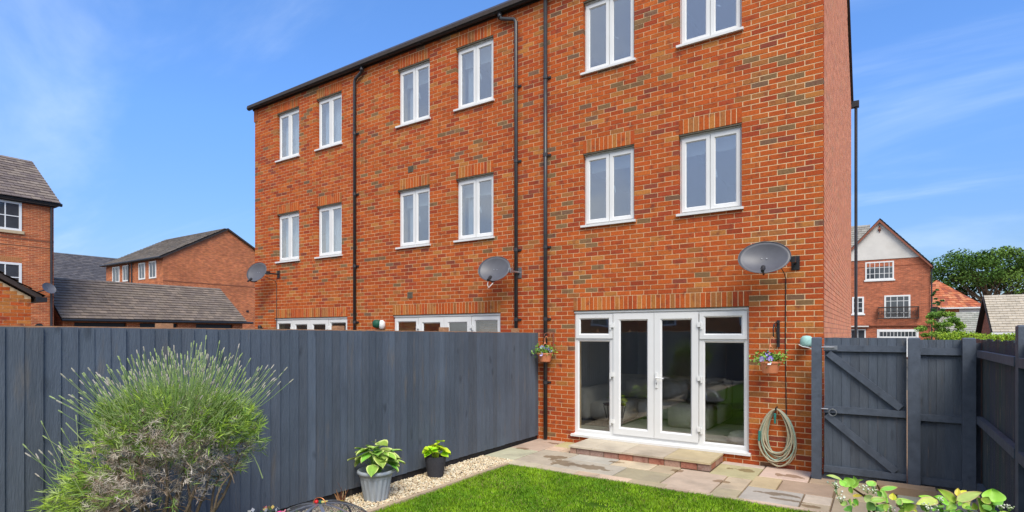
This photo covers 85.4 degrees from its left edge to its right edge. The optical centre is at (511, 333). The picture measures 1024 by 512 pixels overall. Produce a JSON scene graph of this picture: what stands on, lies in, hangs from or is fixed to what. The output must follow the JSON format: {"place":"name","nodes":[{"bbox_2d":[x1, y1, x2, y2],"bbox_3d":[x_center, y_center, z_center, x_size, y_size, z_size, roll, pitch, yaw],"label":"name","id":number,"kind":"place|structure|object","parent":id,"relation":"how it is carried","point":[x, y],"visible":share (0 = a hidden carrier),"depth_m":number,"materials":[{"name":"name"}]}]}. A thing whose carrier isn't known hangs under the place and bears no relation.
{"place":"outdoors","nodes":[
{"label":"outdoors","id":0,"kind":"place"},
{"bbox_2d":[298,455,512,511],"bbox_3d":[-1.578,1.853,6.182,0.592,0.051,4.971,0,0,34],"label":"gravel","id":1,"kind":"structure","parent":0,"point":[417,483],"depth_m":6.90,"materials":[{"name":"beige gravel"}]},
{"bbox_2d":[334,485,347,500],"bbox_3d":[-1.837,1.742,6.005,0.155,0.216,0.180,0,0,-2],"label":"dead plant","id":2,"kind":"object","parent":1,"relation":"on","point":[339,497],"visible":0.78,"depth_m":5.99,"materials":[{"name":"brown plant"}]},
{"bbox_2d":[347,440,405,502],"bbox_3d":[-1.518,1.519,6.213,0.619,0.672,0.561,0,0,34],"label":"variegated hosta","id":3,"kind":"object","parent":1,"relation":"on","point":[375,479],"visible":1,"depth_m":6.09,"materials":[{"name":"green plant"}]},
{"bbox_2d":[422,440,450,477],"bbox_3d":[-0.966,1.610,7.172,0.322,0.490,0.411,0,0,34],"label":"lime hosta","id":4,"kind":"object","parent":1,"relation":"on","point":[435,459],"visible":1,"depth_m":7.09,"materials":[{"name":"plant"}]},
{"bbox_2d":[0,0,1023,299],"label":"sky","id":5,"kind":"structure","parent":0,"point":[134,114],"materials":[{"name":"blue"}]},
{"bbox_2d":[374,464,815,511],"bbox_3d":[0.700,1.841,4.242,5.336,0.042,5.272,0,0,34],"label":"lawn grass","id":6,"kind":"structure","parent":0,"point":[656,502],"depth_m":6.25,"materials":[{"name":"green plant"}]},
{"bbox_2d":[23,335,292,511],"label":"lavender bush","id":7,"kind":"object","parent":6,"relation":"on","point":[209,418],"visible":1,"depth_m":3.80,"materials":[{"name":"green plant"}]},
{"bbox_2d":[248,505,297,511],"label":"pink bedding","id":8,"kind":"object","parent":6,"relation":"on","point":[265,508],"visible":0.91,"depth_m":4.38,"materials":[{"name":"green plant"}]},
{"bbox_2d":[285,497,366,511],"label":"fire pit","id":9,"kind":"object","parent":6,"relation":"on","point":[310,506],"visible":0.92,"depth_m":4.40,"materials":[{"name":"grey metal"}]},
{"bbox_2d":[314,500,326,503],"bbox_3d":[-1.516,1.335,4.397,0.109,0.030,0.036,0,0,7],"label":"robin ornament","id":10,"kind":"object","parent":9,"relation":"on","point":[319,501],"visible":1,"depth_m":4.39,"materials":[{"name":"red ceramic"}]},
{"bbox_2d":[363,463,508,511],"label":"lawn edging","id":11,"kind":"object","parent":6,"relation":"on","point":[444,485],"visible":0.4,"depth_m":6.53,"materials":[{"name":"stone"}]},
{"bbox_2d":[826,475,1014,511],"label":"dogwood shrub","id":12,"kind":"object","parent":6,"relation":"on","point":[990,500],"visible":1,"depth_m":1.86,"materials":[{"name":"green plant"}]},
{"bbox_2d":[1015,325,1023,511],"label":"fence post","id":13,"kind":"object","parent":6,"relation":"on","point":[1019,419],"visible":1,"depth_m":4.32,"materials":[{"name":"grey wood"}]},
{"bbox_2d":[976,339,1023,511],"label":"fence","id":14,"kind":"object","parent":13,"relation":"attached to","point":[995,414],"visible":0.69,"depth_m":5.37,"materials":[{"name":"grey wood"}]},
{"bbox_2d":[476,439,977,511],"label":"patio","id":15,"kind":"structure","parent":0,"point":[793,489],"depth_m":7.07,"materials":[{"name":"stone"}]},
{"bbox_2d":[877,480,936,498],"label":"stone block","id":16,"kind":"structure","parent":15,"relation":"on","point":[910,490],"depth_m":6.34,"materials":[{"name":"stone"}]},
{"bbox_2d":[710,390,979,511],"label":"patio bed","id":17,"kind":"object","parent":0,"point":[976,502],"depth_m":7.10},
{"bbox_2d":[568,438,723,471],"bbox_3d":[1.972,1.806,8.303,2.124,0.147,0.777,0,0,34],"label":"door step","id":18,"kind":"object","parent":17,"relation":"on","point":[697,460],"depth_m":8.06,"materials":[{"name":"stone"}]},
{"bbox_2d":[811,337,821,478],"bbox_3d":[3.896,1.000,7.088,0.110,1.900,0.120,0,0,34],"label":"gate post","id":19,"kind":"object","parent":17,"relation":"on","point":[816,407],"visible":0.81,"depth_m":7.04,"materials":[{"name":"grey wood"}]},
{"bbox_2d":[821,338,906,483],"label":"side gate","id":20,"kind":"structure","parent":19,"relation":"attached to","point":[865,413],"depth_m":6.79,"materials":[{"name":"grey wood"}]},
{"bbox_2d":[908,338,920,485],"bbox_3d":[4.718,1.000,6.506,0.117,1.900,0.120,0,0,34],"label":"gate post","id":21,"kind":"object","parent":17,"relation":"on","point":[914,411],"visible":0.81,"depth_m":6.46,"materials":[{"name":"grey wood"}]},
{"bbox_2d":[921,340,961,491],"bbox_3d":[4.939,0.945,6.389,0.381,1.740,0.055,0,0,34],"label":"infill fence","id":22,"kind":"object","parent":21,"relation":"attached to","point":[941,420],"visible":0.88,"depth_m":6.39,"materials":[{"name":"grey wood"}]},
{"bbox_2d":[961,338,975,501],"bbox_3d":[5.131,1.000,6.231,0.117,1.900,0.120,0,0,34],"label":"corner post","id":23,"kind":"object","parent":17,"relation":"on","point":[968,379],"visible":0.81,"depth_m":6.18,"materials":[{"name":"grey wood"}]},
{"bbox_2d":[906,358,907,389],"bbox_3d":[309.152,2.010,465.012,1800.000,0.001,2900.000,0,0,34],"label":"ground","id":24,"kind":"structure","parent":0,"point":[907,375],"depth_m":26.11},
{"bbox_2d":[0,271,46,325],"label":"brick outbuilding","id":25,"kind":"structure","parent":24,"relation":"on","point":[17,298],"depth_m":11.40,"materials":[{"name":"orange brick"}]},
{"bbox_2d":[0,155,62,325],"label":"neighbour house","id":26,"kind":"structure","parent":24,"relation":"on","point":[29,201],"depth_m":24.07,"materials":[{"name":"brick"}]},
{"bbox_2d":[0,261,21,282],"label":"window","id":27,"kind":"structure","parent":26,"relation":"in","point":[14,270],"depth_m":23.42,"materials":[{"name":"white plastic"}]},
{"bbox_2d":[0,200,23,233],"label":"window","id":28,"kind":"structure","parent":26,"relation":"in","point":[10,211],"depth_m":23.37,"materials":[{"name":"plastic"}]},
{"bbox_2d":[37,283,55,292],"bbox_3d":[-20.281,-1.972,24.056,0.729,0.477,0.433,0,0,-25],"label":"satellite dish","id":29,"kind":"object","parent":26,"relation":"attached to","point":[48,287],"visible":0.94,"depth_m":24.16,"materials":[{"name":"grey metal"}]},
{"bbox_2d":[54,252,116,280],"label":"slate roof house","id":30,"kind":"structure","parent":24,"relation":"on","point":[75,266],"depth_m":59.73,"materials":[{"name":"grey tile"}]},
{"bbox_2d":[54,277,253,328],"bbox_3d":[-20.338,-0.402,30.621,6.020,4.703,9.220,0,0,34],"label":"garage row","id":31,"kind":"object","parent":24,"relation":"on","point":[88,303],"visible":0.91,"depth_m":28.89,"materials":[{"name":"grey tile"}]},
{"bbox_2d":[74,322,124,326],"bbox_3d":[-19.887,0.723,26.749,0.100,2.455,2.146,0,0,34],"label":"garage door","id":32,"kind":"structure","parent":31,"relation":"in","point":[75,324],"depth_m":26.76,"materials":[{"name":"black plastic"}]},
{"bbox_2d":[140,323,175,327],"bbox_3d":[-18.464,0.723,28.889,0.100,2.455,1.806,0,0,34],"label":"garage door","id":33,"kind":"structure","parent":31,"relation":"in","point":[141,324],"depth_m":28.48,"materials":[{"name":"black plastic"}]},
{"bbox_2d":[196,324,231,327],"bbox_3d":[-16.858,0.723,31.304,0.100,2.455,2.066,0,0,34],"label":"garage door","id":34,"kind":"structure","parent":31,"relation":"in","point":[197,325],"depth_m":31.24,"materials":[{"name":"black plastic"}]},
{"bbox_2d":[99,228,254,328],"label":"gable house","id":35,"kind":"structure","parent":24,"relation":"on","point":[223,259],"depth_m":43.82,"materials":[{"name":"brick"}]},
{"bbox_2d":[112,266,119,281],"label":"window","id":36,"kind":"structure","parent":35,"relation":"in","point":[115,270],"depth_m":44.76,"materials":[{"name":"white plastic"}]},
{"bbox_2d":[123,265,127,281],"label":"window","id":37,"kind":"structure","parent":35,"relation":"in","point":[125,267],"depth_m":43.86,"materials":[{"name":"white plastic"}]},
{"bbox_2d":[138,262,144,279],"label":"window","id":38,"kind":"structure","parent":35,"relation":"in","point":[141,266],"depth_m":42.34,"materials":[{"name":"white plastic"}]},
{"bbox_2d":[149,261,155,278],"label":"window","id":39,"kind":"structure","parent":35,"relation":"in","point":[152,264],"depth_m":41.31,"materials":[{"name":"white plastic"}]},
{"bbox_2d":[0,323,537,511],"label":"garden fence","id":40,"kind":"object","parent":24,"relation":"on","point":[335,402],"visible":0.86,"depth_m":5.75,"materials":[{"name":"grey wood"}]},
{"bbox_2d":[247,0,858,473],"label":"terraced house","id":41,"kind":"structure","parent":24,"relation":"on","point":[623,184],"depth_m":9.62,"materials":[{"name":"brick"}]},
{"bbox_2d":[247,262,279,281],"bbox_3d":[-6.251,-1.520,13.801,0.820,0.530,0.419,0,0,-4],"label":"satellite dish","id":42,"kind":"object","parent":41,"relation":"attached to","point":[256,272],"visible":1,"depth_m":13.91,"materials":[{"name":"grey metal"}]},
{"bbox_2d":[266,277,276,328],"bbox_3d":[-6.066,-0.383,13.952,0.290,2.067,0.028,0,0,-44],"label":"cable","id":43,"kind":"object","parent":41,"relation":"attached to","point":[276,301],"visible":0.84,"depth_m":14.04,"materials":[{"name":"black plastic"}]},
{"bbox_2d":[275,210,299,263],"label":"window","id":44,"kind":"structure","parent":41,"relation":"in","point":[292,218],"depth_m":13.95,"materials":[{"name":"white plastic"}]},
{"bbox_2d":[275,106,299,162],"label":"window","id":45,"kind":"structure","parent":41,"relation":"in","point":[291,115],"depth_m":13.95,"materials":[{"name":"white plastic"}]},
{"bbox_2d":[275,316,346,329],"bbox_3d":[-4.851,0.653,13.402,2.778,2.075,0.140,0,0,34],"label":"patio door","id":46,"kind":"structure","parent":41,"relation":"in","point":[310,322],"depth_m":13.32,"materials":[{"name":"white plastic"}]},
{"bbox_2d":[314,202,341,258],"bbox_3d":[-4.213,-2.389,13.007,0.956,1.243,0.288,0,0,34],"label":"window","id":47,"kind":"structure","parent":41,"relation":"in","point":[333,211],"depth_m":13.08,"materials":[{"name":"white plastic"}]},
{"bbox_2d":[314,90,342,151],"bbox_3d":[-4.213,-4.939,13.007,0.956,1.243,0.288,0,0,34],"label":"window","id":48,"kind":"structure","parent":41,"relation":"in","point":[333,102],"depth_m":13.08,"materials":[{"name":"white plastic"}]},
{"bbox_2d":[372,320,384,328],"bbox_3d":[-2.849,-0.190,11.867,0.274,0.200,0.198,0,0,-9],"label":"wall lamp","id":49,"kind":"object","parent":41,"relation":"attached to","point":[379,324],"visible":1,"depth_m":11.79,"materials":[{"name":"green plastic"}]},
{"bbox_2d":[395,184,430,249],"bbox_3d":[-1.967,-2.389,11.545,0.956,1.243,0.339,0,0,34],"label":"window","id":50,"kind":"structure","parent":41,"relation":"in","point":[417,197],"depth_m":11.53,"materials":[{"name":"white plastic"}]},
{"bbox_2d":[395,58,430,128],"bbox_3d":[-1.967,-4.939,11.545,0.956,1.243,0.339,0,0,34],"label":"window","id":51,"kind":"structure","parent":41,"relation":"in","point":[415,78],"depth_m":11.54,"materials":[{"name":"white plastic"}]},
{"bbox_2d":[393,313,499,331],"bbox_3d":[-1.315,0.653,11.081,2.778,2.075,0.190,0,0,34],"label":"patio door","id":52,"kind":"structure","parent":41,"relation":"in","point":[471,319],"depth_m":10.94,"materials":[{"name":"white plastic"}]},
{"bbox_2d":[453,172,494,242],"bbox_3d":[-0.652,-2.389,10.670,0.956,1.243,0.339,0,0,34],"label":"window","id":53,"kind":"structure","parent":41,"relation":"in","point":[476,186],"depth_m":10.68,"materials":[{"name":"white plastic"}]},
{"bbox_2d":[453,35,494,111],"bbox_3d":[-0.652,-4.939,10.670,0.956,1.243,0.339,0,0,34],"label":"window","id":54,"kind":"structure","parent":41,"relation":"in","point":[476,56],"depth_m":10.68,"materials":[{"name":"white plastic"}]},
{"bbox_2d":[478,256,521,287],"bbox_3d":[-0.190,-1.081,9.875,0.748,0.596,0.452,0,0,-23],"label":"satellite dish","id":55,"kind":"object","parent":41,"relation":"attached to","point":[493,269],"visible":1,"depth_m":9.88,"materials":[{"name":"grey metal"}]},
{"bbox_2d":[544,332,554,353],"bbox_3d":[0.646,0.162,9.544,0.207,0.375,0.048,0,0,-27],"label":"basket bracket","id":56,"kind":"object","parent":41,"relation":"attached to","point":[553,340],"visible":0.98,"depth_m":9.57,"materials":[{"name":"brown metal"}]},
{"bbox_2d":[531,336,561,361],"bbox_3d":[0.570,0.266,9.505,0.610,0.448,0.521,0,0,34],"label":"hanging pot","id":57,"kind":"object","parent":56,"relation":"hanging from","point":[545,354],"visible":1,"depth_m":9.43,"materials":[{"name":"ceramic"}]},
{"bbox_2d":[580,144,635,227],"bbox_3d":[1.620,-2.389,9.129,0.956,1.243,0.288,0,0,34],"label":"window","id":58,"kind":"structure","parent":41,"relation":"in","point":[608,160],"depth_m":9.11,"materials":[{"name":"white plastic"}]},
{"bbox_2d":[580,0,635,75],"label":"window","id":59,"kind":"structure","parent":41,"relation":"in","point":[589,4],"depth_m":9.11,"materials":[{"name":"white plastic"}]},
{"bbox_2d":[603,402,625,425],"bbox_3d":[1.846,1.473,10.001,0.440,0.416,0.400,0,0,34],"label":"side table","id":60,"kind":"object","parent":41,"relation":"on","point":[607,404],"visible":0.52,"depth_m":9.93,"materials":[{"name":"brown wood"}]},
{"bbox_2d":[570,306,750,455],"bbox_3d":[2.224,0.674,8.665,2.840,2.117,0.195,0,0,34],"label":"patio door","id":61,"kind":"structure","parent":41,"relation":"in","point":[654,435],"depth_m":8.61,"materials":[{"name":"white plastic"}]},
{"bbox_2d":[621,418,743,441],"bbox_3d":[3.330,1.678,9.614,2.700,0.012,1.700,0,0,34],"label":"rug","id":62,"kind":"object","parent":41,"relation":"on","point":[718,432],"visible":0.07,"depth_m":9.69,"materials":[{"name":"beige fabric"}]},
{"bbox_2d":[581,373,732,423],"bbox_3d":[2.779,1.260,10.791,2.520,0.780,1.750,0,0,34],"label":"sofa","id":63,"kind":"object","parent":62,"relation":"on","point":[718,392],"visible":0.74,"depth_m":10.78,"materials":[{"name":"beige fabric"}]},
{"bbox_2d":[668,402,716,429],"bbox_3d":[3.232,1.470,9.919,0.700,0.400,0.600,0,0,34],"label":"footstool","id":64,"kind":"object","parent":62,"relation":"on","point":[679,414],"visible":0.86,"depth_m":9.75,"materials":[{"name":"beige fabric"}]},
{"bbox_2d":[727,430,743,444],"bbox_3d":[3.562,1.580,8.464,0.540,0.200,0.540,0,0,34],"label":"floor cushion","id":65,"kind":"object","parent":62,"relation":"on","point":[735,437],"visible":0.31,"depth_m":8.35,"materials":[{"name":"beige fabric"}]},
{"bbox_2d":[676,123,743,216],"bbox_3d":[2.957,-2.389,8.240,0.956,1.243,0.288,0,0,34],"label":"window","id":66,"kind":"structure","parent":41,"relation":"in","point":[708,142],"depth_m":8.22,"materials":[{"name":"white plastic"}]},
{"bbox_2d":[676,0,743,48],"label":"window","id":67,"kind":"structure","parent":41,"relation":"in","point":[711,33],"depth_m":8.21,"materials":[{"name":"white plastic"}]},
{"bbox_2d":[738,241,799,274],"bbox_3d":[3.499,-1.000,7.416,0.802,0.474,0.467,0,0,-15],"label":"satellite dish","id":68,"kind":"object","parent":41,"relation":"attached to","point":[764,257],"visible":1,"depth_m":7.43,"materials":[{"name":"grey metal"}]},
{"bbox_2d":[773,320,779,346],"bbox_3d":[3.589,0.005,7.534,0.036,0.370,0.279,0,0,38],"label":"basket bracket","id":69,"kind":"object","parent":41,"relation":"attached to","point":[778,333],"visible":1,"depth_m":7.62,"materials":[{"name":"black metal"}]},
{"bbox_2d":[749,337,791,373],"bbox_3d":[3.507,0.291,7.511,0.498,0.498,0.521,0,0,2],"label":"hanging pot","id":70,"kind":"object","parent":69,"relation":"hanging from","point":[769,363],"visible":1,"depth_m":7.40,"materials":[{"name":"ceramic"}]},
{"bbox_2d":[758,406,796,466],"bbox_3d":[3.629,1.413,7.586,0.485,0.821,0.149,0,0,34],"label":"garden hose","id":71,"kind":"object","parent":41,"relation":"hanging from","point":[763,431],"visible":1,"depth_m":7.56,"materials":[{"name":"beige plastic"}]},
{"bbox_2d":[781,268,786,414],"bbox_3d":[3.657,0.127,7.474,0.024,2.006,0.300,0,0,39],"label":"cable","id":72,"kind":"object","parent":41,"relation":"attached to","point":[785,341],"visible":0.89,"depth_m":7.58,"materials":[{"name":"black plastic"}]},
{"bbox_2d":[798,336,811,348],"bbox_3d":[3.908,0.120,7.372,0.174,0.181,0.175,0,0,34],"label":"peg bag","id":73,"kind":"object","parent":41,"relation":"hanging from","point":[805,341],"visible":0.84,"depth_m":7.32,"materials":[{"name":"teal fabric"}]},
{"bbox_2d":[851,225,869,247],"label":"wing house","id":74,"kind":"structure","parent":24,"relation":"on","point":[863,230],"depth_m":57.97,"materials":[{"name":"grey tile"}]},
{"bbox_2d":[851,219,934,357],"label":"white gable house","id":75,"kind":"structure","parent":24,"relation":"on","point":[895,269],"depth_m":44.10,"materials":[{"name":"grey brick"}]},
{"bbox_2d":[851,297,864,314],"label":"window","id":76,"kind":"structure","parent":75,"relation":"in","point":[860,299],"depth_m":45.22,"materials":[{"name":"white plastic"}]},
{"bbox_2d":[851,329,865,337],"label":"front door","id":77,"kind":"structure","parent":75,"relation":"in","point":[861,332],"depth_m":45.22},
{"bbox_2d":[864,261,894,281],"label":"window","id":78,"kind":"structure","parent":75,"relation":"in","point":[881,273],"depth_m":44.48,"materials":[{"name":"white plastic"}]},
{"bbox_2d":[884,295,909,317],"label":"balcony door","id":79,"kind":"structure","parent":75,"relation":"in","point":[889,300],"depth_m":43.86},
{"bbox_2d":[879,331,915,356],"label":"garage door panel","id":80,"kind":"structure","parent":75,"relation":"in","point":[890,336],"depth_m":43.79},
{"bbox_2d":[877,329,918,337],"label":"garage door","id":81,"kind":"structure","parent":75,"relation":"in","point":[911,334],"depth_m":43.78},
{"bbox_2d":[929,289,945,339],"bbox_3d":[25.514,-0.373,33.355,0.904,4.651,0.930,0,0,34],"label":"conifer","id":82,"kind":"object","parent":24,"relation":"on","point":[937,305],"visible":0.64,"depth_m":33.27,"materials":[{"name":"green plant"}]},
{"bbox_2d":[914,311,966,339],"bbox_3d":[23.726,0.338,30.734,2.493,3.232,2.094,0,0,34],"label":"garden tree","id":83,"kind":"object","parent":24,"relation":"on","point":[956,321],"visible":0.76,"depth_m":30.44,"materials":[{"name":"green plant"}]},
{"bbox_2d":[930,280,980,339],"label":"hipped house","id":84,"kind":"structure","parent":24,"relation":"on","point":[956,300],"depth_m":68.76,"materials":[{"name":"orange tile"}]},
{"bbox_2d":[938,312,980,339],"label":"shed roof house","id":85,"kind":"structure","parent":24,"relation":"on","point":[969,319],"depth_m":48.04,"materials":[{"name":"grey tile"}]},
{"bbox_2d":[937,330,1014,340],"bbox_3d":[20.322,0.907,20.233,7.622,2.087,1.079,0,0,34],"label":"hedge","id":86,"kind":"object","parent":24,"relation":"on","point":[993,337],"visible":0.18,"depth_m":21.56,"materials":[{"name":"green plant"}]},
{"bbox_2d":[930,245,1023,302],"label":"oak tree","id":87,"kind":"object","parent":24,"relation":"on","point":[997,273],"visible":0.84,"depth_m":74.66,"materials":[{"name":"green plant"}]},
{"bbox_2d":[975,294,1023,339],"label":"beige roof garage","id":88,"kind":"structure","parent":24,"relation":"on","point":[1000,314],"depth_m":31.51,"materials":[{"name":"grey tile"}]}
]}

